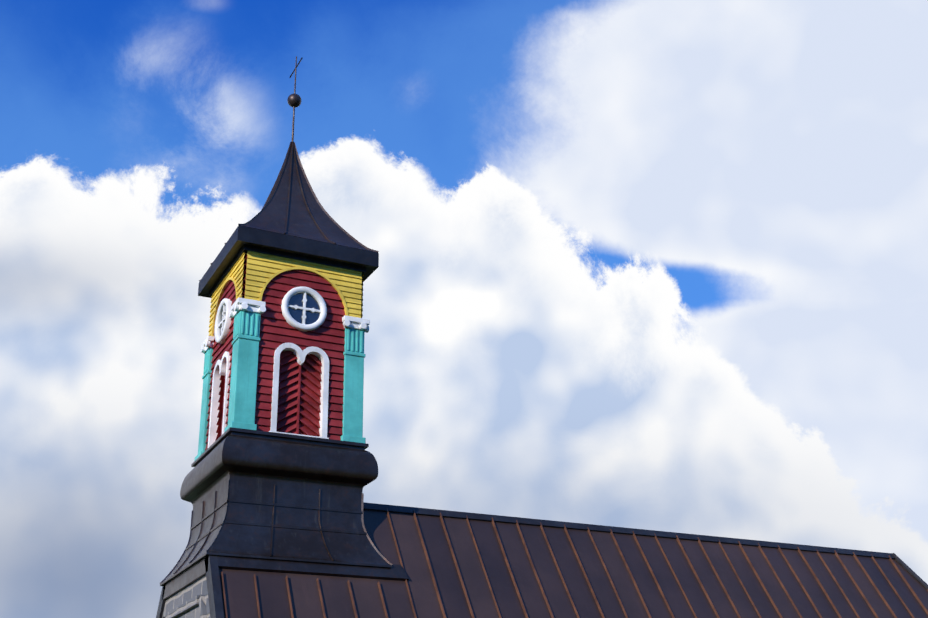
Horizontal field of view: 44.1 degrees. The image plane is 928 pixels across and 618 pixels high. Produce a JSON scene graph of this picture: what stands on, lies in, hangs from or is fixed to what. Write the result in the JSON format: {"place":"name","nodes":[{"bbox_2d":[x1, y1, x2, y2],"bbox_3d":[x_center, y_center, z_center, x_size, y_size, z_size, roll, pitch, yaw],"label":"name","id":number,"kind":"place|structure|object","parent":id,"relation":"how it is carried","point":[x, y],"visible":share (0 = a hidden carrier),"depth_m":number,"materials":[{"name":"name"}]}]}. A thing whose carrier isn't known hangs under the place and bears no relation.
{"place":"outdoors","nodes":[
{"label":"outdoors","id":0,"kind":"place"},
{"bbox_2d":[0,0,927,617],"label":"sky","id":1,"kind":"structure","parent":0,"point":[657,265],"materials":[{"name":"blue"}]},
{"label":"ground","id":2,"kind":"structure","parent":0,"visible":0},
{"bbox_2d":[162,575,209,617],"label":"nave walls","id":3,"kind":"structure","parent":2,"relation":"on","point":[190,591],"depth_m":12.74,"materials":[{"name":"grey stone"}]},
{"bbox_2d":[163,594,206,617],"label":"window frame","id":4,"kind":"object","parent":3,"relation":"attached to","point":[191,603],"visible":1,"depth_m":12.52,"materials":[{"name":"stone"}]},
{"bbox_2d":[162,555,208,599],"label":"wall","id":5,"kind":"structure","parent":3,"relation":"on","point":[187,577],"depth_m":12.95,"materials":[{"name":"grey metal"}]},
{"bbox_2d":[160,480,391,585],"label":"tower base roof","id":6,"kind":"structure","parent":5,"relation":"on","point":[252,541],"depth_m":12.95,"materials":[{"name":"black metal"}]},
{"bbox_2d":[159,480,392,583],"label":"roof seams","id":7,"kind":"object","parent":6,"relation":"attached to","point":[228,500],"visible":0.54,"depth_m":13.09,"materials":[{"name":"black metal"}]},
{"bbox_2d":[180,427,377,509],"bbox_3d":[-2.276,2.054,13.946,1.882,0.600,1.882,10,-25,-25],"label":"base moulding","id":8,"kind":"object","parent":6,"relation":"on","point":[248,455],"visible":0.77,"depth_m":13.24,"materials":[{"name":"black metal"}]},
{"bbox_2d":[205,252,246,450],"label":"red wall","id":9,"kind":"structure","parent":8,"relation":"on","point":[219,350],"depth_m":14.20,"materials":[{"name":"paint"}]},
{"bbox_2d":[208,305,230,447],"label":"white trim","id":10,"kind":"structure","parent":9,"relation":"attached to","point":[222,365],"depth_m":14.13,"materials":[{"name":"paint"}]},
{"bbox_2d":[214,298,231,343],"bbox_3d":[-3.014,0.150,14.368,0.078,0.570,0.570,10,-25,-25],"label":"round window frame","id":11,"kind":"object","parent":9,"relation":"attached to","point":[226,329],"visible":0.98,"depth_m":14.27,"materials":[{"name":"white paint"}]},
{"bbox_2d":[208,252,244,335],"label":"yellow wall","id":12,"kind":"structure","parent":9,"relation":"attached to","point":[235,274],"depth_m":14.57,"materials":[{"name":"paint"}]},
{"bbox_2d":[243,265,245,297],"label":"trim","id":13,"kind":"structure","parent":8,"relation":"on","point":[244,279],"depth_m":14.40,"materials":[{"name":"yellow wood"}]},
{"bbox_2d":[199,141,378,280],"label":"roof seams","id":14,"kind":"object","parent":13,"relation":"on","point":[278,179],"visible":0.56,"depth_m":15.27,"materials":[{"name":"black metal"}]},
{"bbox_2d":[289,56,302,141],"bbox_3d":[-2.371,-2.775,15.991,0.042,1.782,0.530,10,-25,-25],"label":"finial rod","id":15,"kind":"object","parent":14,"relation":"attached to","point":[296,66],"visible":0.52,"depth_m":16.08,"materials":[{"name":"black metal"}]},
{"bbox_2d":[287,94,300,107],"bbox_3d":[-2.374,-2.918,16.052,0.196,0.196,0.196,10,-25,-25],"label":"ball finial","id":16,"kind":"object","parent":15,"relation":"attached to","point":[294,100],"visible":1,"depth_m":15.98,"materials":[{"name":"black metal"}]},
{"bbox_2d":[194,310,365,460],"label":"pilasters","id":17,"kind":"object","parent":8,"relation":"on","point":[244,370],"visible":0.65,"depth_m":13.70,"materials":[{"name":"paint"}]},
{"bbox_2d":[201,297,369,353],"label":"pilaster capitals","id":18,"kind":"object","parent":17,"relation":"on","point":[256,306],"visible":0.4,"depth_m":14.16,"materials":[{"name":"paint"}]},
{"bbox_2d":[244,251,344,439],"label":"red wall","id":19,"kind":"structure","parent":8,"relation":"on","point":[299,402],"depth_m":13.82,"materials":[{"name":"paint"}]},
{"bbox_2d":[269,292,328,438],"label":"white trim","id":20,"kind":"structure","parent":19,"relation":"attached to","point":[319,353],"depth_m":13.76,"materials":[{"name":"paint"}]},
{"bbox_2d":[245,251,361,317],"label":"yellow wall","id":21,"kind":"structure","parent":19,"relation":"attached to","point":[263,270],"depth_m":14.25,"materials":[{"name":"paint"}]},
{"bbox_2d":[198,225,378,297],"bbox_3d":[-2.325,-0.429,14.998,1.842,0.250,1.842,10,-25,-25],"label":"roof eave","id":22,"kind":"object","parent":21,"relation":"on","point":[242,239],"depth_m":14.32,"materials":[{"name":"black metal"}]},
{"bbox_2d":[206,147,377,271],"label":"spire roof","id":23,"kind":"structure","parent":22,"relation":"on","point":[272,217],"depth_m":14.86,"materials":[{"name":"black metal"}]},
{"bbox_2d":[281,286,326,331],"bbox_3d":[-1.957,-0.003,14.054,0.570,0.570,0.078,10,-25,-25],"label":"round window frame","id":24,"kind":"object","parent":19,"relation":"attached to","point":[291,321],"visible":1,"depth_m":14.01,"materials":[{"name":"white paint"}]},
{"bbox_2d":[288,293,319,323],"bbox_3d":[-1.963,0.002,14.065,0.428,0.428,0.001,10,-25,-25],"label":"glass","id":25,"kind":"object","parent":24,"relation":"attached to","point":[297,314],"visible":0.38,"depth_m":14.07,"materials":[{"name":"blue glass"}]},
{"bbox_2d":[156,555,223,617],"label":"verge trim","id":26,"kind":"structure","parent":3,"relation":"attached to","point":[214,592],"depth_m":11.95,"materials":[{"name":"black metal"}]},
{"bbox_2d":[219,510,927,617],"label":"roof","id":27,"kind":"structure","parent":3,"relation":"attached to","point":[240,595],"depth_m":14.23,"materials":[{"name":"brown metal"}]},
{"bbox_2d":[217,555,408,580],"bbox_3d":[-1.673,2.840,12.649,2.280,0.190,0.137,10,-25,-25],"label":"roof flashing","id":28,"kind":"object","parent":27,"relation":"attached to","point":[395,572],"visible":0.8,"depth_m":12.60,"materials":[{"name":"black metal"}]},
{"bbox_2d":[221,508,927,617],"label":"roof seams","id":29,"kind":"object","parent":27,"relation":"attached to","point":[654,577],"visible":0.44,"depth_m":14.65,"materials":[{"name":"brown metal"}]},
{"bbox_2d":[363,502,927,589],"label":"ridge cap","id":30,"kind":"object","parent":27,"relation":"on","point":[512,520],"visible":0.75,"depth_m":15.34,"materials":[{"name":"black metal"}]},
{"bbox_3d":[-1.656,0.989,14.749,0.101,2.670,1.500,10,-25,-25],"label":"red wall","id":31,"kind":"object","parent":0,"visible":0},
{"bbox_2d":[361,274,363,317],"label":"trim","id":32,"kind":"structure","parent":31,"relation":"attached to","point":[362,297],"depth_m":14.54,"materials":[{"name":"paint"}]}
]}

